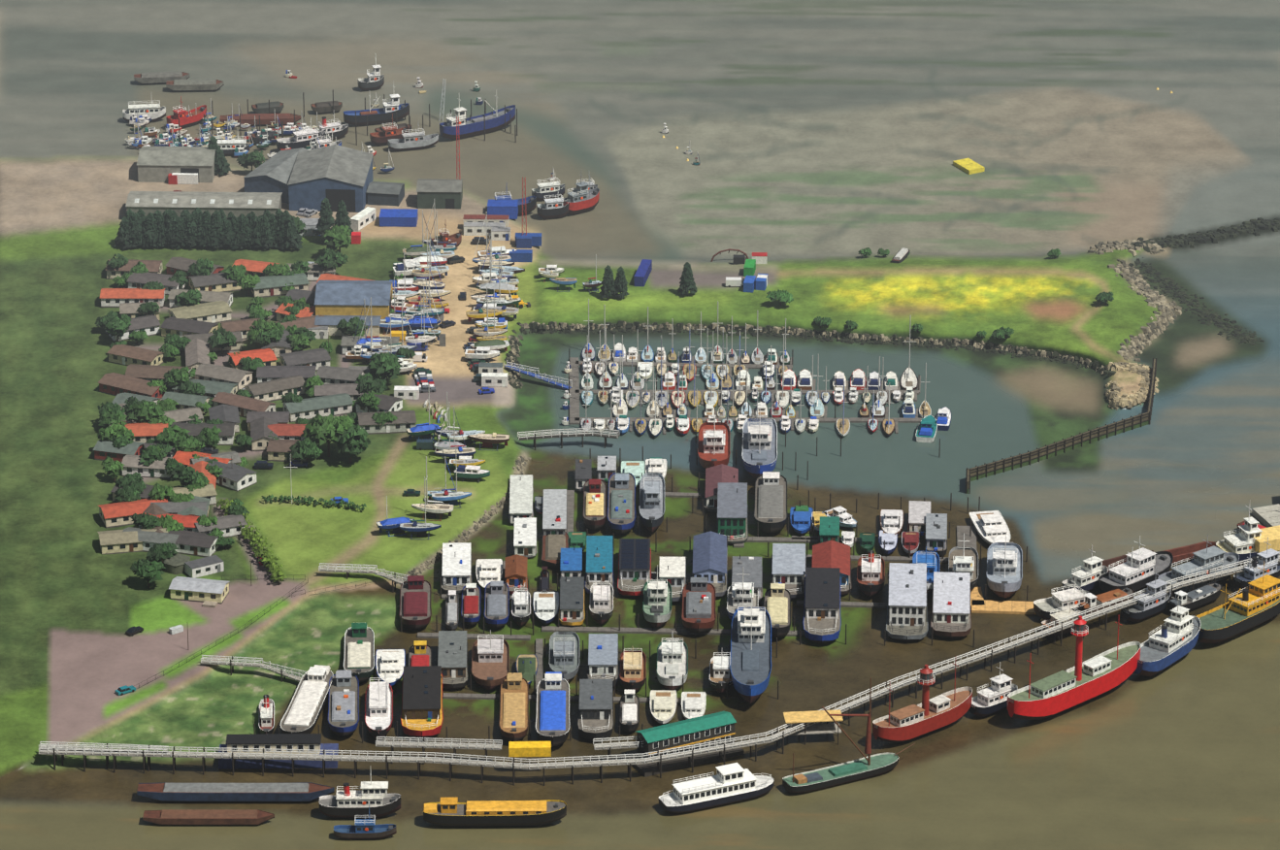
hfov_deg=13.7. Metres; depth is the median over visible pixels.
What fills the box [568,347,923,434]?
marina pontoons
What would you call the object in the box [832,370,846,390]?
cruiser
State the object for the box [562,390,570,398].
cruiser
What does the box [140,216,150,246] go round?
conifer screen
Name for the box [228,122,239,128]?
yacht
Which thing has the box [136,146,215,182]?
shed
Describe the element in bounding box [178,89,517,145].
piles
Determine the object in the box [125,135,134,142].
yacht
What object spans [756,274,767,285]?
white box
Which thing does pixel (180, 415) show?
home
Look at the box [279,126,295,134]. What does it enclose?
cruiser
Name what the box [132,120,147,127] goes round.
yacht
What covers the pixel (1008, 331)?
scrub
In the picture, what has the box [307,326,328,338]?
white bungalow
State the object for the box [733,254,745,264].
dark hut
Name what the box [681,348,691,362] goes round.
cruiser
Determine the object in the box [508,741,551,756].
yellow hut
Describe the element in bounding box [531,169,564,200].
ship
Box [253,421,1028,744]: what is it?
mooring piles
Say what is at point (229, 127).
yacht
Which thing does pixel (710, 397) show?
yacht
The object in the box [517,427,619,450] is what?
marina jetty
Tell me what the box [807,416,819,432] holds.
cruiser
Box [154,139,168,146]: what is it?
cruiser
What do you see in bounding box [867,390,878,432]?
yacht
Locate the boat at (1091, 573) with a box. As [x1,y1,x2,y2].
[1062,544,1108,590]
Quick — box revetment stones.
[395,456,531,584]
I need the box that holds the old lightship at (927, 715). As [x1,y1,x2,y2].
[872,659,972,743]
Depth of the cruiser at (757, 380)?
1336.90 m
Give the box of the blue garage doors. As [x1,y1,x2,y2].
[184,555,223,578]
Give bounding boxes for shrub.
[94,310,118,327]
[96,419,127,441]
[97,401,125,419]
[98,406,127,426]
[101,456,124,481]
[105,253,128,267]
[105,313,131,329]
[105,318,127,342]
[109,339,127,348]
[110,431,134,448]
[111,275,126,288]
[114,472,143,487]
[114,486,140,502]
[122,271,132,283]
[124,395,150,412]
[125,428,134,439]
[126,479,145,493]
[128,329,148,344]
[129,261,148,273]
[131,512,160,529]
[135,301,160,316]
[138,445,164,465]
[141,280,164,290]
[144,444,164,455]
[145,438,157,443]
[146,379,168,393]
[147,414,175,426]
[147,442,172,458]
[148,482,175,500]
[155,514,184,532]
[156,397,178,411]
[159,342,179,360]
[162,366,196,387]
[164,332,179,347]
[164,458,182,474]
[167,269,188,286]
[167,492,194,502]
[170,464,200,485]
[172,432,205,452]
[173,288,201,306]
[173,336,191,353]
[176,380,205,395]
[182,472,208,487]
[187,258,214,275]
[188,413,201,422]
[190,454,205,462]
[195,401,210,412]
[195,425,221,447]
[196,514,217,526]
[204,463,223,477]
[205,418,223,424]
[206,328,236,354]
[206,352,217,363]
[206,527,224,539]
[207,396,213,405]
[215,535,234,549]
[220,263,246,282]
[227,503,249,517]
[228,352,239,364]
[229,497,244,505]
[233,433,252,451]
[234,389,251,397]
[236,273,261,295]
[236,457,248,466]
[238,356,264,371]
[245,303,266,319]
[250,295,263,305]
[254,328,282,346]
[255,314,264,320]
[262,262,290,275]
[263,308,272,319]
[274,295,294,307]
[278,314,295,323]
[280,392,302,402]
[281,282,295,292]
[284,270,294,275]
[284,305,299,315]
[285,324,297,334]
[286,332,310,351]
[291,260,310,272]
[292,267,304,273]
[292,301,312,310]
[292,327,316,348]
[294,296,307,304]
[295,417,311,424]
[303,374,324,390]
[304,387,315,397]
[319,340,332,353]
[336,316,368,334]
[346,412,358,422]
[349,329,364,336]
[355,372,372,383]
[355,393,381,412]
[368,371,386,380]
[370,411,397,425]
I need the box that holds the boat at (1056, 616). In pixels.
[1041,598,1084,636]
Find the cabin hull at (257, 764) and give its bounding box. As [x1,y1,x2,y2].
[218,743,338,768]
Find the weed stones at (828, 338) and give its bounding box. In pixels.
[511,327,1087,368]
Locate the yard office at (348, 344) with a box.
[340,335,399,355]
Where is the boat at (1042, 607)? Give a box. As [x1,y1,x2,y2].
[1033,577,1089,620]
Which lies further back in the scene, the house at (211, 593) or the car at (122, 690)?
the house at (211, 593)
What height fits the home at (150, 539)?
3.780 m
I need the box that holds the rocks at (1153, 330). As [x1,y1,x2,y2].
[1107,259,1181,361]
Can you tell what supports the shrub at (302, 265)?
on the ground at (824, 140)
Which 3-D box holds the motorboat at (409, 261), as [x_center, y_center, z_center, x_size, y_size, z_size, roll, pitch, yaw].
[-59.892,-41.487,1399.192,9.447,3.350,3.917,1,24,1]
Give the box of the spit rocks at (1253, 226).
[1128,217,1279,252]
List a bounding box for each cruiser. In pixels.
[129,113,136,125]
[133,117,149,126]
[136,135,152,142]
[137,139,149,148]
[138,114,151,121]
[143,127,157,136]
[143,127,160,133]
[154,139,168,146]
[159,132,171,141]
[164,123,173,132]
[169,124,181,133]
[171,133,184,142]
[178,139,193,146]
[183,133,196,145]
[198,136,208,144]
[201,121,213,128]
[213,128,226,139]
[225,132,234,139]
[233,147,248,157]
[243,131,252,140]
[261,128,275,131]
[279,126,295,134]
[283,123,297,129]
[285,69,292,77]
[296,123,312,131]
[305,141,316,149]
[375,649,405,687]
[415,77,423,88]
[472,81,480,92]
[475,98,483,104]
[475,558,502,590]
[532,591,558,624]
[534,495,543,514]
[561,417,569,426]
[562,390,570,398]
[562,400,569,410]
[563,361,571,373]
[567,531,586,552]
[581,358,591,374]
[593,419,605,432]
[609,386,623,405]
[612,342,625,361]
[616,415,629,434]
[621,460,644,488]
[626,346,637,361]
[638,361,653,380]
[645,457,666,479]
[650,689,676,724]
[655,347,665,362]
[661,123,668,133]
[662,371,675,390]
[664,414,674,430]
[670,363,680,375]
[675,415,689,435]
[678,375,687,390]
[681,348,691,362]
[681,691,706,720]
[704,403,715,417]
[706,415,718,422]
[722,390,729,402]
[735,369,750,390]
[736,414,748,433]
[751,386,758,402]
[753,375,762,390]
[755,401,767,417]
[762,361,775,380]
[765,348,777,364]
[779,415,790,433]
[781,369,795,390]
[789,505,813,534]
[790,388,802,405]
[797,368,812,390]
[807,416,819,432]
[811,511,827,531]
[822,505,856,528]
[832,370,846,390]
[832,387,843,404]
[841,530,854,548]
[848,387,857,403]
[850,368,865,390]
[859,532,875,553]
[867,371,881,390]
[878,529,897,554]
[880,509,903,534]
[885,371,897,390]
[892,390,900,402]
[901,531,919,555]
[902,398,915,418]
[904,387,914,399]
[915,415,937,442]
[934,406,951,430]
[969,510,1010,544]
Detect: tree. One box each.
[124,400,164,423]
[130,558,165,588]
[145,542,178,563]
[156,424,190,444]
[186,478,209,491]
[207,135,220,149]
[214,146,231,174]
[236,150,264,171]
[246,319,279,343]
[255,321,285,333]
[289,437,323,461]
[293,215,305,233]
[300,412,355,457]
[314,247,348,268]
[315,197,335,236]
[322,224,351,253]
[329,423,370,462]
[334,199,353,235]
[356,375,387,393]
[367,352,401,379]
[395,347,416,359]
[598,264,616,297]
[614,266,629,298]
[676,262,697,295]
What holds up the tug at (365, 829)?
on the ground at (824, 140)
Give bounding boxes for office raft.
[626,748,744,777]
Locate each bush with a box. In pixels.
[765,289,793,305]
[1094,291,1114,305]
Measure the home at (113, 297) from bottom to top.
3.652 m
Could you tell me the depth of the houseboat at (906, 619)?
1209.99 m
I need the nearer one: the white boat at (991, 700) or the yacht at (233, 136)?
the white boat at (991, 700)
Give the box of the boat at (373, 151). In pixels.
[367,145,376,157]
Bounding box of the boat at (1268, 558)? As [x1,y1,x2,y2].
[1233,536,1279,590]
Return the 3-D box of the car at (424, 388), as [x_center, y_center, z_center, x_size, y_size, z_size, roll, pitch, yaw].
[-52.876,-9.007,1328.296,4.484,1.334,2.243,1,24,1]
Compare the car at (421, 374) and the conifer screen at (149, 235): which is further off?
the conifer screen at (149, 235)
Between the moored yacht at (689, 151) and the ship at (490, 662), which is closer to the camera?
the ship at (490, 662)
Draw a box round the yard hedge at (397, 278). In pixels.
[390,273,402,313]
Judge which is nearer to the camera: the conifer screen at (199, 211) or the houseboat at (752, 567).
the houseboat at (752, 567)
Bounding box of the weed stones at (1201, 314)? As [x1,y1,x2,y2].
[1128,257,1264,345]
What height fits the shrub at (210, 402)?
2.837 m
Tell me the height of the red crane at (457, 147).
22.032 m
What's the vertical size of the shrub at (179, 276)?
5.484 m
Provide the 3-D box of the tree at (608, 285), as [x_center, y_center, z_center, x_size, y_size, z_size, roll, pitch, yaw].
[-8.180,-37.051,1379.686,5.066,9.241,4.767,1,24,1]
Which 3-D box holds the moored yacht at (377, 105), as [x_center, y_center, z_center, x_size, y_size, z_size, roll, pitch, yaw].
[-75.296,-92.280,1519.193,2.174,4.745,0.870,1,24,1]
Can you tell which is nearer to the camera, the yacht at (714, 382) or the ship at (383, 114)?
the yacht at (714, 382)
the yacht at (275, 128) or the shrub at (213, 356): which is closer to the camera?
the shrub at (213, 356)
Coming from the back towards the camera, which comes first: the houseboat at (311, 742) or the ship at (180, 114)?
the ship at (180, 114)
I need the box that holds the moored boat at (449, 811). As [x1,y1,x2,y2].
[423,797,566,826]
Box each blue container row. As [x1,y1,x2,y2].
[379,208,390,226]
[388,208,399,227]
[397,208,408,227]
[406,208,418,227]
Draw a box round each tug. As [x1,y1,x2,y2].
[319,777,400,818]
[333,803,396,839]
[1098,536,1173,592]
[1133,590,1200,676]
[1193,562,1279,643]
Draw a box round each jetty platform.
[375,736,502,765]
[592,736,643,759]
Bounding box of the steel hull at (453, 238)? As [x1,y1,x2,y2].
[431,224,461,248]
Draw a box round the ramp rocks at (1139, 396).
[1104,361,1159,410]
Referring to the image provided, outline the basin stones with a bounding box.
[504,334,523,389]
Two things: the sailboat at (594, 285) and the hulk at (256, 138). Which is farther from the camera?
the hulk at (256, 138)
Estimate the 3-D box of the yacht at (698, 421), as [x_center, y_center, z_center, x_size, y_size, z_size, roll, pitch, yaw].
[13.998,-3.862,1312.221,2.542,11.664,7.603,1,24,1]
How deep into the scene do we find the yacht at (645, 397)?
1328.93 m
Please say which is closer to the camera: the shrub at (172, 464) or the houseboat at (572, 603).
the houseboat at (572, 603)
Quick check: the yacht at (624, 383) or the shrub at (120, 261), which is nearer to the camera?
the yacht at (624, 383)
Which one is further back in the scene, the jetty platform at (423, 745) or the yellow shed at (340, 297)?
the yellow shed at (340, 297)
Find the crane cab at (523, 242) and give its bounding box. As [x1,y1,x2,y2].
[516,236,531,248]
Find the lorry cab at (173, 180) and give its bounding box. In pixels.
[167,173,177,184]
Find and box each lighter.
[142,809,274,824]
[541,531,568,567]
[1102,550,1153,572]
[1163,541,1216,563]
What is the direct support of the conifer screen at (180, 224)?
on the ground at (824, 140)
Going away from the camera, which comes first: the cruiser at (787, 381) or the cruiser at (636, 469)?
the cruiser at (636, 469)
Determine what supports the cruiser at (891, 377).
on the ground at (824, 140)
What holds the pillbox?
on the ground at (824, 140)
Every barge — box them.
[136,782,334,801]
[280,664,332,733]
[328,670,359,736]
[343,623,374,682]
[398,575,431,628]
[408,640,431,666]
[445,590,459,630]
[460,583,480,625]
[484,581,509,627]
[498,672,528,741]
[535,671,569,746]
[539,566,549,592]
[582,479,606,529]
[607,472,635,533]
[619,689,639,732]
[681,577,716,633]
[754,471,787,532]
[763,583,790,637]
[782,677,915,792]
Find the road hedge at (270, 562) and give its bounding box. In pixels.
[216,498,287,585]
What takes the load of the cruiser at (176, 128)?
on the ground at (824, 140)
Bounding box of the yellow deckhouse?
[1253,525,1279,553]
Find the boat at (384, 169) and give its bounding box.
[380,149,393,172]
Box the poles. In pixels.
[187,332,387,644]
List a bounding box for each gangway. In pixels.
[38,741,168,771]
[200,655,306,682]
[318,562,408,592]
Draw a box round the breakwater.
[965,358,1156,493]
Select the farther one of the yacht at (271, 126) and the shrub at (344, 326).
the yacht at (271, 126)
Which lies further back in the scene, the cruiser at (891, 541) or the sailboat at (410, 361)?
the sailboat at (410, 361)
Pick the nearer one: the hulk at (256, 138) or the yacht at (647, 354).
the yacht at (647, 354)
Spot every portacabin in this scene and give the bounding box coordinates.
[463,222,505,235]
[491,227,510,240]
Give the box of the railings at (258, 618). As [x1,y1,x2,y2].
[136,574,375,689]
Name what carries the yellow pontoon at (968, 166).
on the ground at (824, 140)
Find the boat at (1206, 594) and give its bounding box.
[1167,582,1221,612]
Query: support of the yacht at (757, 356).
on the ground at (824, 140)
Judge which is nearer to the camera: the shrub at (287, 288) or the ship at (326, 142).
the shrub at (287, 288)
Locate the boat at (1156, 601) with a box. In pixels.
[1121,566,1170,622]
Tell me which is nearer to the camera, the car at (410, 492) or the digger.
the car at (410, 492)
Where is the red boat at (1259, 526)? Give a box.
[1237,521,1266,529]
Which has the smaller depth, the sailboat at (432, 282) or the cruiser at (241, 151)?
the sailboat at (432, 282)
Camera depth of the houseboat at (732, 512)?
1256.08 m
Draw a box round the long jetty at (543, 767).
[38,551,1279,786]
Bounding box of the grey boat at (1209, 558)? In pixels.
[1157,534,1239,593]
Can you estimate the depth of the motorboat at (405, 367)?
1337.55 m
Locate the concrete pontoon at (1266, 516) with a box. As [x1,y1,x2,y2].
[1251,503,1279,527]
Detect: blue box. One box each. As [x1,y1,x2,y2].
[743,275,755,292]
[754,273,768,290]
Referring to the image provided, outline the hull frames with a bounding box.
[710,248,749,262]
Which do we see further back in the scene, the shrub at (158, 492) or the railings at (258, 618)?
the shrub at (158, 492)
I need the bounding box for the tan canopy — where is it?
[783,709,843,744]
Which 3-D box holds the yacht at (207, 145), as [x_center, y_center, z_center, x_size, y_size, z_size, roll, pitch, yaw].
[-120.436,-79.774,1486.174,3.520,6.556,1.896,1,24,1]
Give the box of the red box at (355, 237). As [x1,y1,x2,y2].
[351,231,361,243]
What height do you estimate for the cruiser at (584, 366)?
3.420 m
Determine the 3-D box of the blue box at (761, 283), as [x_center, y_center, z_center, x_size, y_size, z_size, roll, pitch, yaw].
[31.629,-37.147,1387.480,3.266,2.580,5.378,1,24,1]
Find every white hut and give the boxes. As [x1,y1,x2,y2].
[348,365,386,380]
[752,252,767,263]
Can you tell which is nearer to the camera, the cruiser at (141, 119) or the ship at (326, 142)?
the ship at (326, 142)
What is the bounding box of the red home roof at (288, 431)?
[267,424,318,444]
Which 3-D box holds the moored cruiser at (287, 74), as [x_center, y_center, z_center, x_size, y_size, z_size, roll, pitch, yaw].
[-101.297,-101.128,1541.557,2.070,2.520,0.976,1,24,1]
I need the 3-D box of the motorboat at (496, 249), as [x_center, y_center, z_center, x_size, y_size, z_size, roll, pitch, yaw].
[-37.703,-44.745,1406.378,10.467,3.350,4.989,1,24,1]
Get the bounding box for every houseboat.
[400,665,443,737]
[437,630,468,689]
[441,542,472,594]
[504,554,527,594]
[508,474,533,525]
[513,517,537,557]
[541,489,567,535]
[558,576,584,626]
[559,548,582,579]
[574,459,591,492]
[577,679,614,740]
[584,535,613,594]
[587,633,619,687]
[596,456,616,482]
[617,538,651,596]
[658,557,686,602]
[691,530,727,597]
[703,463,738,512]
[715,482,748,544]
[731,554,762,602]
[770,543,806,599]
[803,567,841,643]
[811,540,852,594]
[819,516,839,543]
[886,562,927,641]
[907,500,930,535]
[924,513,947,556]
[930,571,971,638]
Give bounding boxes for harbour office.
[478,362,502,373]
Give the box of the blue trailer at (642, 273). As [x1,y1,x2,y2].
[634,259,652,286]
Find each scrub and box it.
[813,316,828,328]
[818,317,831,328]
[845,320,858,329]
[857,247,872,257]
[877,247,889,257]
[912,323,922,332]
[975,330,986,338]
[990,328,1006,339]
[999,326,1014,338]
[1047,248,1061,258]
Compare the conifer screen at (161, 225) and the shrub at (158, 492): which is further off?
the conifer screen at (161, 225)
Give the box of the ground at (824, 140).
[0,0,1279,849]
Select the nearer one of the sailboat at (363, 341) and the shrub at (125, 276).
the sailboat at (363, 341)
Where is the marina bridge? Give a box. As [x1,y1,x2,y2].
[503,360,572,390]
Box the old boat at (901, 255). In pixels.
[891,247,909,262]
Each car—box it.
[114,685,135,695]
[125,625,143,636]
[199,447,218,454]
[254,460,273,469]
[289,459,308,467]
[296,207,308,215]
[303,208,318,217]
[330,496,348,504]
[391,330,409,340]
[403,489,420,496]
[406,342,426,351]
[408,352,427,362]
[413,368,431,376]
[414,372,432,379]
[415,374,431,379]
[416,377,432,384]
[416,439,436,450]
[417,380,434,386]
[418,382,433,387]
[419,385,435,393]
[427,324,439,329]
[438,320,456,328]
[447,255,464,264]
[459,292,466,299]
[463,342,473,348]
[466,326,481,333]
[467,359,486,365]
[469,334,480,341]
[471,236,489,245]
[472,363,478,372]
[473,373,481,382]
[478,387,494,394]
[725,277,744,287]
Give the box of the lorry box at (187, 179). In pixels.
[171,172,197,184]
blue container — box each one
[509,249,532,262]
[515,232,541,246]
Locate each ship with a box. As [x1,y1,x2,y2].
[122,99,165,121]
[165,96,206,128]
[215,135,249,155]
[258,694,274,734]
[276,118,325,150]
[311,127,341,149]
[318,115,348,139]
[343,80,409,126]
[357,57,384,90]
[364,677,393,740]
[369,113,408,145]
[388,125,438,151]
[439,90,515,139]
[471,629,509,689]
[494,189,536,215]
[511,588,530,625]
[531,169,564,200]
[536,190,570,219]
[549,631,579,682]
[561,175,599,214]
[572,174,597,191]
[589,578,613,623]
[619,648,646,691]
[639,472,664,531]
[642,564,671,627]
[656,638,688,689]
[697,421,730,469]
[709,652,732,692]
[726,568,758,620]
[729,585,771,703]
[741,408,777,479]
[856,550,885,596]
[912,546,939,592]
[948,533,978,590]
[986,534,1022,597]
[1215,505,1279,563]
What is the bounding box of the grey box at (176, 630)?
[168,624,183,634]
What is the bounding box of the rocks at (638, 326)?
[516,320,1115,376]
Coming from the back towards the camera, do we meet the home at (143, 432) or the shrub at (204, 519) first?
the home at (143, 432)
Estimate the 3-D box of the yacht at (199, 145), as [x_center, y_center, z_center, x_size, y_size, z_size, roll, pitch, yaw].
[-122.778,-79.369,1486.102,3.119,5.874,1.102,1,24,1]
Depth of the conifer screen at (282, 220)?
1412.44 m
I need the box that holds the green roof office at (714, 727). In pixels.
[636,711,736,764]
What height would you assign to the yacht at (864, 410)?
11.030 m
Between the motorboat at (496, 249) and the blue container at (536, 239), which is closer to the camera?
the motorboat at (496, 249)
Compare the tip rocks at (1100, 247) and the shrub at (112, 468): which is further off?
the tip rocks at (1100, 247)
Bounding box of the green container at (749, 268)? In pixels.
[743,259,755,276]
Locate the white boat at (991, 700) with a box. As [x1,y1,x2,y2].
[968,661,1017,717]
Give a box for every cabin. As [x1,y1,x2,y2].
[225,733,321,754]
[350,206,376,230]
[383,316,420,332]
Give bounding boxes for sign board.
[439,333,445,346]
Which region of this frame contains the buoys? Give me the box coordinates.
[661,87,1172,621]
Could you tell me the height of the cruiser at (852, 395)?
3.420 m
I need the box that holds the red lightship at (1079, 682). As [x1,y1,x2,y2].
[1007,616,1140,720]
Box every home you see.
[93,439,144,462]
[97,372,164,399]
[97,527,167,554]
[98,497,167,527]
[99,288,165,307]
[105,259,163,279]
[105,315,160,342]
[106,344,164,365]
[108,403,137,426]
[110,484,153,502]
[112,392,160,404]
[118,423,168,442]
[119,301,160,321]
[121,455,173,479]
[122,526,179,552]
[124,363,192,388]
[126,272,186,295]
[138,512,198,531]
[143,440,180,457]
[143,502,168,532]
[146,406,203,423]
[150,500,207,514]
[159,316,219,337]
[162,392,211,415]
[164,257,224,280]
[165,483,217,505]
[167,289,232,308]
[167,300,231,323]
[167,529,220,557]
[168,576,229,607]
[170,423,235,445]
[171,378,237,397]
[172,450,231,467]
[177,495,210,517]
[183,330,242,352]
[185,338,210,369]
[187,272,242,292]
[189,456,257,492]
[189,460,216,489]
[190,451,241,464]
[194,363,253,390]
[195,514,247,537]
[208,404,240,432]
[211,392,275,418]
[219,318,260,339]
[227,348,277,372]
[231,259,279,276]
[243,375,305,401]
[246,411,290,431]
[249,272,309,297]
[250,416,278,451]
[256,365,316,383]
[261,328,292,358]
[266,439,308,461]
[274,302,315,321]
[275,315,324,328]
[278,348,331,371]
[282,393,353,422]
[285,289,315,306]
[288,262,335,281]
[314,383,363,400]
[315,365,363,384]
[316,273,371,283]
[354,392,402,413]
[357,410,416,434]
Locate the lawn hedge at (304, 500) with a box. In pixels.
[261,493,366,511]
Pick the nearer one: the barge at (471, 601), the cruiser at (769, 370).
the barge at (471, 601)
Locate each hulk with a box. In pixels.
[133,70,189,84]
[165,78,224,91]
[219,113,300,126]
[251,100,283,113]
[251,131,279,144]
[310,100,342,113]
[374,123,411,131]
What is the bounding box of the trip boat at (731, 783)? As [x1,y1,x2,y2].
[658,762,774,813]
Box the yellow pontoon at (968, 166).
[952,158,984,174]
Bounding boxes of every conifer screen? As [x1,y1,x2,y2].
[114,216,133,249]
[120,209,132,243]
[123,211,140,247]
[131,212,142,246]
[136,208,145,234]
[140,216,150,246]
[141,212,160,247]
[149,213,160,248]
[154,209,162,247]
[156,214,168,246]
[163,209,178,248]
[166,210,179,246]
[166,215,184,249]
[171,216,185,247]
[175,209,190,246]
[183,213,197,248]
[191,209,198,246]
[195,207,202,243]
[195,214,211,247]
[196,210,213,247]
[208,209,229,248]
[217,208,227,234]
[218,219,234,248]
[227,211,234,222]
[229,216,245,249]
[233,213,249,248]
[233,216,244,248]
[238,217,256,247]
[246,211,257,248]
[248,216,267,248]
[253,213,273,249]
[262,209,270,220]
[267,218,285,248]
[268,213,279,247]
[273,211,290,248]
[274,208,282,246]
[277,209,295,245]
[279,214,302,249]
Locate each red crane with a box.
[456,116,459,179]
[522,176,526,235]
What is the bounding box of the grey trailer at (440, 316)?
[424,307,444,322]
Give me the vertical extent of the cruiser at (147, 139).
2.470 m
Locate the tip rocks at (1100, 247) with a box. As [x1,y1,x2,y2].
[1086,238,1166,256]
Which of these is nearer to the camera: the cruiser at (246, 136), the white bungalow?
the white bungalow
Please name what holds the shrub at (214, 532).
on the ground at (824, 140)
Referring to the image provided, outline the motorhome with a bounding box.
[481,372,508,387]
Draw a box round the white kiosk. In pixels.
[393,386,419,399]
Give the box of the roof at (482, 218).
[462,214,508,227]
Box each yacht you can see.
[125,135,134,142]
[128,126,135,146]
[130,109,142,131]
[131,127,141,147]
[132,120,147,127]
[132,124,141,140]
[163,126,172,144]
[166,127,178,146]
[176,129,187,134]
[193,130,204,146]
[194,126,203,142]
[199,110,211,132]
[200,127,211,146]
[200,131,209,137]
[202,98,216,121]
[213,121,225,128]
[221,117,235,139]
[223,116,232,134]
[224,106,237,125]
[224,123,234,130]
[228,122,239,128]
[240,123,250,129]
[246,130,253,147]
[249,115,259,133]
[256,141,270,148]
[259,128,271,143]
[266,151,275,158]
[267,112,279,129]
[270,124,281,143]
[271,114,281,131]
[371,93,379,106]
[516,654,537,684]
[581,298,595,361]
[581,335,592,390]
[581,362,592,406]
[581,388,590,432]
[594,330,605,377]
[597,313,610,361]
[597,361,608,404]
[598,328,612,390]
[606,394,615,430]
[609,334,618,375]
[613,352,627,417]
[616,334,628,390]
[625,352,639,408]
[630,333,644,390]
[634,383,647,435]
[641,306,654,361]
[642,366,650,403]
[646,361,658,417]
[648,378,662,437]
[656,335,666,376]
[656,351,667,409]
[662,386,672,417]
[667,330,677,362]
[671,364,685,408]
[677,370,687,416]
[683,325,696,381]
[685,140,692,154]
[688,355,700,407]
[691,389,702,432]
[692,153,700,165]
[694,311,706,362]
[700,343,714,380]
[703,355,718,407]
[706,331,719,390]
[710,301,724,363]
[716,328,728,380]
[717,379,725,417]
[720,334,732,390]
[722,394,733,432]
[726,316,737,363]
[728,375,737,417]
[733,330,745,378]
[733,356,746,407]
[741,323,750,363]
[741,368,752,417]
[752,310,763,363]
[753,387,760,418]
[760,361,771,404]
[766,345,775,390]
[768,393,773,419]
[770,365,782,417]
[775,360,788,409]
[778,335,788,378]
[780,318,789,364]
[786,376,795,417]
[794,388,805,433]
[806,355,819,406]
[810,354,824,417]
[820,366,829,403]
[836,380,850,436]
[859,373,869,417]
[862,370,871,404]
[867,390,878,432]
[871,356,885,418]
[876,361,887,405]
[882,382,894,436]
[900,315,918,390]
[918,362,931,417]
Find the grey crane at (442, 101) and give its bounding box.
[439,79,445,121]
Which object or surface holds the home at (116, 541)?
on the ground at (824, 140)
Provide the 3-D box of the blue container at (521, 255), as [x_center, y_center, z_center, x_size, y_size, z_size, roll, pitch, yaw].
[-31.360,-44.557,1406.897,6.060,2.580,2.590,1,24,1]
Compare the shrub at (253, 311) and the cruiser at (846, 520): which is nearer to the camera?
the cruiser at (846, 520)
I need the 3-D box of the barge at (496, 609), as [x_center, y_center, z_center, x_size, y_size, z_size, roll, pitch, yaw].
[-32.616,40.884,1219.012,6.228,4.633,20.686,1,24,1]
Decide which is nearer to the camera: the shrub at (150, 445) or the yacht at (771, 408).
the shrub at (150, 445)
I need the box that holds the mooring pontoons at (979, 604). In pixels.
[417,490,1035,704]
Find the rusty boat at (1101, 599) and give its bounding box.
[1078,587,1133,614]
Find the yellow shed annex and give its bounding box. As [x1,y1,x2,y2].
[314,315,381,335]
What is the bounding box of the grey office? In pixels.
[298,218,321,235]
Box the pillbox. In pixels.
[164,553,190,574]
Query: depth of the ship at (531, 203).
1442.11 m
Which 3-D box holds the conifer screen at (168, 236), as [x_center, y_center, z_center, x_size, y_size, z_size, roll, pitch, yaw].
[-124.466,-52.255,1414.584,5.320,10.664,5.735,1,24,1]
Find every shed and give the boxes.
[125,191,282,217]
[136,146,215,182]
[243,147,308,203]
[287,144,373,212]
[314,280,393,319]
[365,181,404,206]
[416,178,462,209]
[487,199,518,219]
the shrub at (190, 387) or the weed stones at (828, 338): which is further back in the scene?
the weed stones at (828, 338)
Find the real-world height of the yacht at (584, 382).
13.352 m
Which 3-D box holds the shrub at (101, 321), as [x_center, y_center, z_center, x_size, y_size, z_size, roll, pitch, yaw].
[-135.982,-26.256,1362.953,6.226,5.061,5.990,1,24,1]
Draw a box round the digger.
[509,295,530,308]

